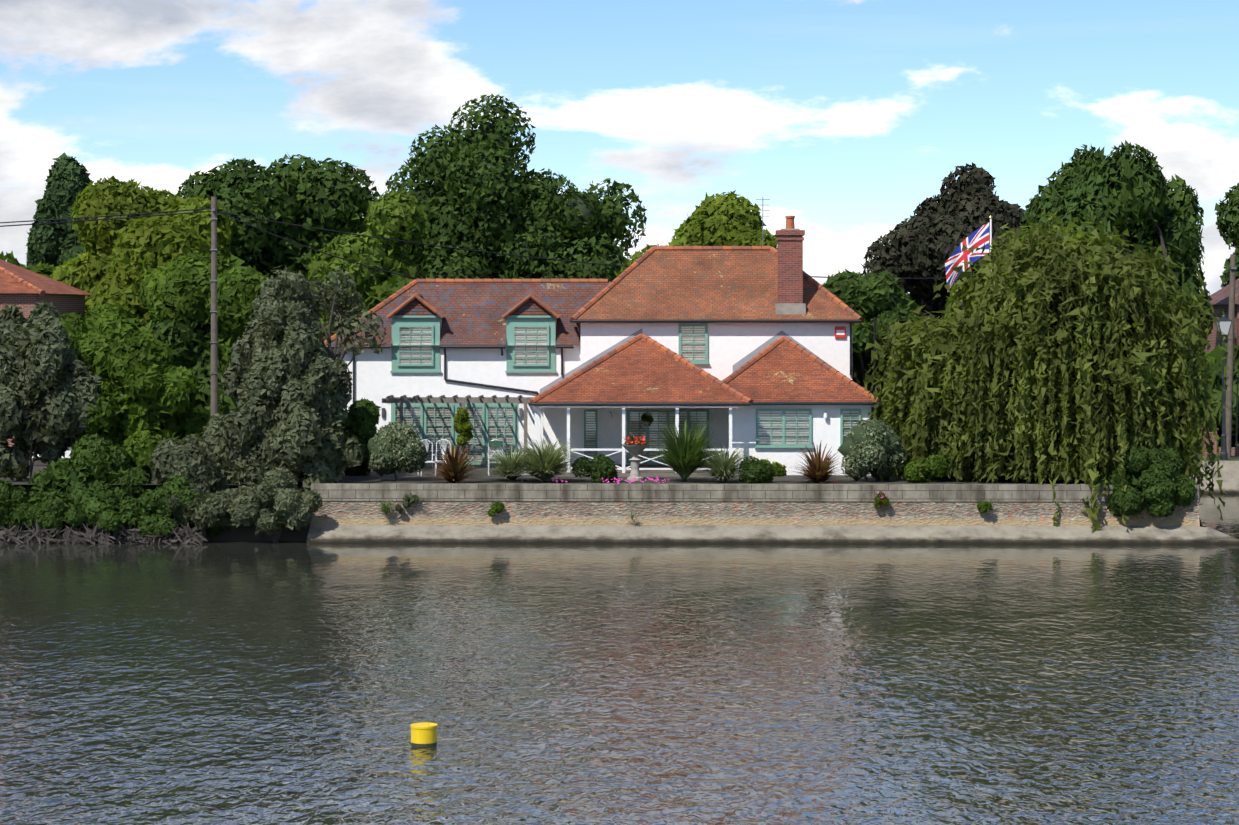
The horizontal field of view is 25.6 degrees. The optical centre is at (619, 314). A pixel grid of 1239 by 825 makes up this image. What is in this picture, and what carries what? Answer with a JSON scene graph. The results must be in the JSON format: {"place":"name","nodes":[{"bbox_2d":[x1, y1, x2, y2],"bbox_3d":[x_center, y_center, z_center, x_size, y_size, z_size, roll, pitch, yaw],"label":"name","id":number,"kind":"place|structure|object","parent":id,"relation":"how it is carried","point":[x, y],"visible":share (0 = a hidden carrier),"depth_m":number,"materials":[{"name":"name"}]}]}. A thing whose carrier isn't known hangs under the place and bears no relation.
{"place":"outdoors","nodes":[
{"label":"outdoors","id":0,"kind":"place"},
{"bbox_2d":[166,482,238,541],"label":"tamarisk bush","id":1,"kind":"object","parent":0,"point":[205,509],"depth_m":83.68,"materials":[{"name":"green plant"}]},
{"bbox_2d":[0,494,1238,824],"bbox_3d":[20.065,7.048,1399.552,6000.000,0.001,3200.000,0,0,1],"label":"water","id":2,"kind":"structure","parent":0,"point":[626,684],"depth_m":51.95,"materials":[{"name":"grey liquid"}]},
{"bbox_2d":[0,518,208,544],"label":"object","id":3,"kind":"object","parent":2,"relation":"in","point":[68,535],"visible":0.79,"depth_m":83.60,"materials":[{"name":"grey stone"}]},
{"bbox_2d":[0,476,226,537],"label":"bushes","id":4,"kind":"object","parent":3,"relation":"on","point":[108,507],"visible":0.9,"depth_m":83.81,"materials":[{"name":"green plant"}]},
{"bbox_2d":[226,465,322,541],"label":"tamarisk bush","id":5,"kind":"object","parent":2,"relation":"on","point":[272,501],"depth_m":83.48,"materials":[{"name":"green plant"}]},
{"bbox_2d":[410,722,437,746],"bbox_3d":[-3.199,6.992,44.551,0.452,0.610,0.452,0,0,1],"label":"marker buoy","id":6,"kind":"object","parent":2,"relation":"in","point":[424,734],"visible":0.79,"depth_m":44.37,"materials":[{"name":"yellow plastic"}]},
{"bbox_2d":[0,334,1238,484],"bbox_3d":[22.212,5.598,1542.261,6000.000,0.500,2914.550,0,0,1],"label":"ground","id":7,"kind":"structure","parent":0,"point":[402,477],"depth_m":87.54,"materials":[{"name":"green plant"}]},
{"bbox_2d":[0,251,58,277],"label":"tree","id":8,"kind":"object","parent":7,"relation":"on","point":[44,269],"visible":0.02,"depth_m":117.25,"materials":[{"name":"green plant"}]},
{"bbox_2d":[0,259,92,460],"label":"neighbour house","id":9,"kind":"structure","parent":7,"relation":"on","point":[25,290],"depth_m":101.21,"materials":[{"name":"orange tile"}]},
{"bbox_2d":[0,299,104,480],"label":"tamarisk bush","id":10,"kind":"object","parent":7,"relation":"on","point":[35,344],"depth_m":86.46,"materials":[{"name":"green plant"}]},
{"bbox_2d":[0,364,55,471],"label":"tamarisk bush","id":11,"kind":"object","parent":10,"relation":"on","point":[22,456],"depth_m":86.63,"materials":[{"name":"green plant"}]},
{"bbox_2d":[26,152,91,268],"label":"conifer tree","id":12,"kind":"object","parent":7,"relation":"on","point":[66,180],"visible":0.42,"depth_m":120.99,"materials":[{"name":"green plant"}]},
{"bbox_2d":[58,312,100,354],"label":"tree","id":13,"kind":"object","parent":7,"relation":"on","point":[75,326],"visible":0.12,"depth_m":96.10,"materials":[{"name":"green plant"}]},
{"bbox_2d":[27,433,151,502],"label":"green bush","id":14,"kind":"object","parent":7,"relation":"on","point":[93,458],"visible":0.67,"depth_m":85.61,"materials":[{"name":"green plant"}]},
{"bbox_2d":[79,301,163,342],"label":"tree","id":15,"kind":"object","parent":7,"relation":"on","point":[120,320],"visible":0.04,"depth_m":103.19,"materials":[{"name":"green plant"}]},
{"bbox_2d":[74,328,209,480],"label":"tree","id":16,"kind":"object","parent":7,"relation":"on","point":[139,431],"depth_m":87.42,"materials":[{"name":"green plant"}]},
{"bbox_2d":[48,175,235,326],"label":"tree","id":17,"kind":"object","parent":7,"relation":"on","point":[117,260],"visible":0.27,"depth_m":110.48,"materials":[{"name":"green plant"}]},
{"bbox_2d":[68,215,205,317],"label":"tree foliage","id":18,"kind":"object","parent":17,"relation":"attached to","point":[136,311],"depth_m":111.45,"materials":[{"name":"green plant"}]},
{"bbox_2d":[149,432,238,492],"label":"bush","id":19,"kind":"object","parent":7,"relation":"on","point":[188,457],"visible":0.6,"depth_m":84.77,"materials":[{"name":"green plant"}]},
{"bbox_2d":[136,251,283,369],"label":"tree","id":20,"kind":"object","parent":7,"relation":"on","point":[180,287],"depth_m":103.92,"materials":[{"name":"green plant"}]},
{"bbox_2d":[202,395,363,491],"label":"low tamarisk bush","id":21,"kind":"object","parent":7,"relation":"on","point":[274,433],"depth_m":85.26,"materials":[{"name":"green plant"}]},
{"bbox_2d":[221,320,352,430],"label":"big tamarisk bush","id":22,"kind":"object","parent":21,"relation":"on","point":[318,372],"visible":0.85,"depth_m":86.25,"materials":[{"name":"green plant"}]},
{"bbox_2d":[243,292,321,350],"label":"tamarisk bush","id":23,"kind":"object","parent":22,"relation":"on","point":[274,320],"visible":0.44,"depth_m":87.14,"materials":[{"name":"green plant"}]},
{"bbox_2d":[240,416,359,482],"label":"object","id":24,"kind":"object","parent":21,"relation":"attached to","point":[328,445],"depth_m":85.49,"materials":[{"name":"green plant"}]},
{"bbox_2d":[175,154,395,289],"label":"tree","id":25,"kind":"object","parent":7,"relation":"on","point":[264,253],"depth_m":114.15,"materials":[{"name":"green plant"}]},
{"bbox_2d":[213,169,359,255],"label":"tree foliage","id":26,"kind":"object","parent":25,"relation":"attached to","point":[332,204],"visible":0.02,"depth_m":114.64,"materials":[{"name":"green plant"}]},
{"bbox_2d":[248,265,386,366],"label":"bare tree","id":27,"kind":"object","parent":7,"relation":"on","point":[293,284],"depth_m":90.21,"materials":[{"name":"green plant"}]},
{"bbox_2d":[342,397,380,475],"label":"bush","id":28,"kind":"object","parent":7,"relation":"on","point":[362,419],"visible":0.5,"depth_m":90.03,"materials":[{"name":"green plant"}]},
{"bbox_2d":[305,188,427,335],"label":"tree","id":29,"kind":"object","parent":7,"relation":"on","point":[392,214],"depth_m":108.92,"materials":[{"name":"green plant"}]},
{"bbox_2d":[368,420,427,480],"bbox_3d":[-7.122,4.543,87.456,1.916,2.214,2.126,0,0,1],"label":"round shrub","id":30,"kind":"object","parent":7,"relation":"on","point":[406,431],"depth_m":86.69,"materials":[{"name":"green plant"}]},
{"bbox_2d":[418,439,435,475],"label":"garden chair","id":31,"kind":"object","parent":7,"relation":"on","point":[426,443],"visible":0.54,"depth_m":90.45,"materials":[{"name":"white metal"}]},
{"bbox_2d":[432,439,450,474],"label":"garden chair","id":32,"kind":"object","parent":7,"relation":"on","point":[443,445],"visible":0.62,"depth_m":90.82,"materials":[{"name":"white metal"}]},
{"bbox_2d":[420,440,488,482],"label":"cordyline plant","id":33,"kind":"object","parent":7,"relation":"on","point":[453,468],"visible":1,"depth_m":85.94,"materials":[{"name":"brown plant"}]},
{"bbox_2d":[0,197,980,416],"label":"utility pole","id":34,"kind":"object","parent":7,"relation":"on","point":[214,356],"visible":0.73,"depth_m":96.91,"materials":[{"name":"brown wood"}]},
{"bbox_2d":[488,439,502,475],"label":"garden chair","id":35,"kind":"object","parent":7,"relation":"on","point":[499,443],"visible":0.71,"depth_m":90.53,"materials":[{"name":"white metal"}]},
{"bbox_2d":[474,442,534,480],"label":"grass plant","id":36,"kind":"object","parent":7,"relation":"on","point":[509,462],"depth_m":87.04,"materials":[{"name":"green plant"}]},
{"bbox_2d":[383,93,646,281],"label":"tall tree","id":37,"kind":"object","parent":7,"relation":"on","point":[468,203],"depth_m":122.77,"materials":[{"name":"green plant"}]},
{"bbox_2d":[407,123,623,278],"bbox_3d":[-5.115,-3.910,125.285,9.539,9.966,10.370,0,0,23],"label":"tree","id":38,"kind":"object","parent":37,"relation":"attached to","point":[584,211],"visible":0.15,"depth_m":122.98,"materials":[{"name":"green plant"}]},
{"bbox_2d":[501,436,592,481],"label":"grass plant","id":39,"kind":"object","parent":7,"relation":"on","point":[544,464],"depth_m":86.31,"materials":[{"name":"green plant"}]},
{"bbox_2d":[571,453,618,482],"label":"bush","id":40,"kind":"object","parent":7,"relation":"on","point":[603,466],"visible":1,"depth_m":86.44,"materials":[{"name":"green plant"}]},
{"bbox_2d":[324,197,880,476],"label":"house","id":41,"kind":"structure","parent":7,"relation":"on","point":[747,346],"depth_m":94.72,"materials":[{"name":"tile"}]},
{"bbox_2d":[453,407,473,446],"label":"conifer shrub","id":42,"kind":"object","parent":41,"relation":"attached to","point":[462,426],"visible":1,"depth_m":93.78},
{"bbox_2d":[640,413,653,425],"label":"hanging basket","id":43,"kind":"object","parent":41,"relation":"hanging from","point":[644,417],"depth_m":90.62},
{"bbox_2d":[602,477,635,483],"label":"pink flowers","id":44,"kind":"object","parent":7,"relation":"on","point":[617,481],"visible":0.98,"depth_m":85.70,"materials":[{"name":"pink plant"}]},
{"bbox_2d":[11,461,1238,543],"bbox_3d":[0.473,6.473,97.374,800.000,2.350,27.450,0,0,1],"label":"sea wall","id":45,"kind":"structure","parent":7,"relation":"on","point":[731,513],"depth_m":84.55,"materials":[{"name":"stone"}]},
{"bbox_2d":[373,499,394,514],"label":"wall plant","id":46,"kind":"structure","parent":45,"relation":"on","point":[387,508],"depth_m":84.45,"materials":[{"name":"green plant"}]},
{"bbox_2d":[395,494,418,514],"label":"wall plant","id":47,"kind":"object","parent":45,"relation":"attached to","point":[406,503],"visible":0.94,"depth_m":84.58,"materials":[{"name":"green plant"}]},
{"bbox_2d":[488,501,504,516],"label":"wall plant","id":48,"kind":"object","parent":45,"relation":"attached to","point":[498,507],"visible":1,"depth_m":84.42,"materials":[{"name":"green plant"}]},
{"bbox_2d":[874,490,889,508],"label":"wall plant","id":49,"kind":"object","parent":45,"relation":"attached to","point":[880,502],"visible":0.96,"depth_m":84.33,"materials":[{"name":"green plant"}]},
{"bbox_2d":[977,501,991,513],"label":"wall plant","id":50,"kind":"object","parent":45,"relation":"attached to","point":[984,507],"visible":1,"depth_m":84.24,"materials":[{"name":"green plant"}]},
{"bbox_2d":[621,444,648,480],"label":"garden urn","id":51,"kind":"object","parent":7,"relation":"on","point":[634,451],"visible":0.85,"depth_m":87.55,"materials":[{"name":"stone"}]},
{"bbox_2d":[624,436,647,444],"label":"urn plant foliage","id":52,"kind":"object","parent":51,"relation":"in","point":[632,438],"visible":0.77,"depth_m":87.56,"materials":[{"name":"plant"}]},
{"bbox_2d":[623,436,651,443],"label":"red flowers","id":53,"kind":"object","parent":51,"relation":"on","point":[628,438],"visible":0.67,"depth_m":87.52,"materials":[{"name":"red plant"}]},
{"bbox_2d":[629,476,668,482],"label":"pink flowers","id":54,"kind":"object","parent":7,"relation":"on","point":[657,479],"visible":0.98,"depth_m":85.62,"materials":[{"name":"pink plant"}]},
{"bbox_2d":[66,275,1238,419],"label":"hedge belt foliage","id":55,"kind":"object","parent":7,"relation":"on","point":[384,291],"depth_m":106.56,"materials":[{"name":"green plant"}]},
{"bbox_2d":[648,417,719,481],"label":"grass plant","id":56,"kind":"object","parent":7,"relation":"on","point":[681,456],"depth_m":86.42,"materials":[{"name":"green plant"}]},
{"bbox_2d":[145,315,1238,447],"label":"hedge belt foliage","id":57,"kind":"object","parent":7,"relation":"on","point":[188,344],"visible":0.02,"depth_m":103.72,"materials":[{"name":"green plant"}]},
{"bbox_2d":[614,190,777,276],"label":"tree","id":58,"kind":"object","parent":7,"relation":"on","point":[707,223],"visible":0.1,"depth_m":111.88,"materials":[{"name":"green plant"}]},
{"bbox_2d":[674,444,771,482],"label":"grass plant","id":59,"kind":"object","parent":7,"relation":"on","point":[724,468],"depth_m":86.11,"materials":[{"name":"green plant"}]},
{"bbox_2d":[738,455,771,483],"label":"bush","id":60,"kind":"object","parent":7,"relation":"on","point":[753,467],"visible":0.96,"depth_m":86.02,"materials":[{"name":"green plant"}]},
{"bbox_2d":[759,459,786,482],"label":"bush","id":61,"kind":"object","parent":7,"relation":"on","point":[778,469],"visible":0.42,"depth_m":86.51,"materials":[{"name":"green plant"}]},
{"bbox_2d":[781,442,854,483],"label":"cordyline plant","id":62,"kind":"object","parent":7,"relation":"on","point":[817,469],"visible":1,"depth_m":86.00,"materials":[{"name":"brown plant"}]},
{"bbox_2d":[822,269,919,398],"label":"tree","id":63,"kind":"object","parent":7,"relation":"on","point":[883,299],"depth_m":102.53,"materials":[{"name":"green plant"}]},
{"bbox_2d":[837,418,906,480],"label":"round shrub","id":64,"kind":"object","parent":7,"relation":"on","point":[875,462],"depth_m":86.53,"materials":[{"name":"green plant"}]},
{"bbox_2d":[904,454,948,482],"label":"bush","id":65,"kind":"object","parent":7,"relation":"on","point":[932,467],"visible":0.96,"depth_m":86.31,"materials":[{"name":"green plant"}]},
{"bbox_2d":[860,162,1025,338],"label":"copper tree","id":66,"kind":"object","parent":7,"relation":"on","point":[955,221],"visible":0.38,"depth_m":127.76,"materials":[{"name":"black plant"}]},
{"bbox_2d":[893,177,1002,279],"bbox_3d":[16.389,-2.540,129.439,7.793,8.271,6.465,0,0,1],"label":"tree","id":67,"kind":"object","parent":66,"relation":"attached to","point":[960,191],"visible":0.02,"depth_m":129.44,"materials":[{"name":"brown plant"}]},
{"bbox_2d":[989,216,991,270],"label":"flag pole","id":68,"kind":"object","parent":7,"relation":"on","point":[990,217],"visible":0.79,"depth_m":99.47,"materials":[{"name":"white metal"}]},
{"bbox_2d":[945,222,988,287],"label":"union jack flag","id":69,"kind":"object","parent":68,"relation":"attached to","point":[978,237],"visible":0.88,"depth_m":99.52,"materials":[{"name":"multicoloured fabric"}]},
{"bbox_2d":[863,217,1230,532],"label":"willow","id":70,"kind":"object","parent":7,"relation":"on","point":[1037,423],"depth_m":85.99,"materials":[{"name":"green plant"}]},
{"bbox_2d":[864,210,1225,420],"bbox_3d":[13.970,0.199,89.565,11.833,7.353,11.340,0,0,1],"label":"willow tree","id":71,"kind":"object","parent":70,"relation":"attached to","point":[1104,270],"visible":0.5,"depth_m":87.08,"materials":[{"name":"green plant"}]},
{"bbox_2d":[929,300,1169,478],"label":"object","id":72,"kind":"object","parent":70,"relation":"attached to","point":[966,316],"depth_m":88.97,"materials":[{"name":"green plant"}]},
{"bbox_2d":[1020,140,1213,354],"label":"birch tree","id":73,"kind":"object","parent":7,"relation":"on","point":[1090,191],"depth_m":118.98,"materials":[{"name":"green plant"}]},
{"bbox_2d":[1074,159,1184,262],"bbox_3d":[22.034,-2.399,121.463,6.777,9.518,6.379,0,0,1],"label":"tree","id":74,"kind":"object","parent":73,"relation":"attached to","point":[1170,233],"visible":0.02,"depth_m":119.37,"materials":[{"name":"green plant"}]},
{"bbox_2d":[1091,446,1196,517],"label":"bush","id":75,"kind":"object","parent":7,"relation":"on","point":[1158,482],"visible":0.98,"depth_m":83.93,"materials":[{"name":"green plant"}]},
{"bbox_2d":[1202,428,1238,455],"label":"brick wall","id":76,"kind":"structure","parent":7,"relation":"on","point":[1215,449],"depth_m":112.17,"materials":[{"name":"red brick"}]},
{"bbox_2d":[1204,278,1238,442],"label":"brick house","id":77,"kind":"structure","parent":7,"relation":"on","point":[1219,301],"depth_m":127.35,"materials":[{"name":"brick"}]},
{"bbox_2d":[1216,313,1231,459],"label":"street lamp","id":78,"kind":"object","parent":7,"relation":"on","point":[1225,324],"visible":0.71,"depth_m":109.27,"materials":[{"name":"metal"}]},
{"bbox_2d":[1214,183,1238,287],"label":"tree","id":79,"kind":"object","parent":7,"relation":"on","point":[1227,222],"visible":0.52,"depth_m":133.66,"materials":[{"name":"green plant"}]},
{"bbox_2d":[1225,254,1237,456],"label":"utility pole","id":80,"kind":"object","parent":7,"relation":"on","point":[1230,357],"visible":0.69,"depth_m":111.22,"materials":[{"name":"brown wood"}]},
{"bbox_2d":[0,0,1238,295],"label":"sky","id":81,"kind":"structure","parent":0,"point":[846,116],"materials":[{"name":"blue"}]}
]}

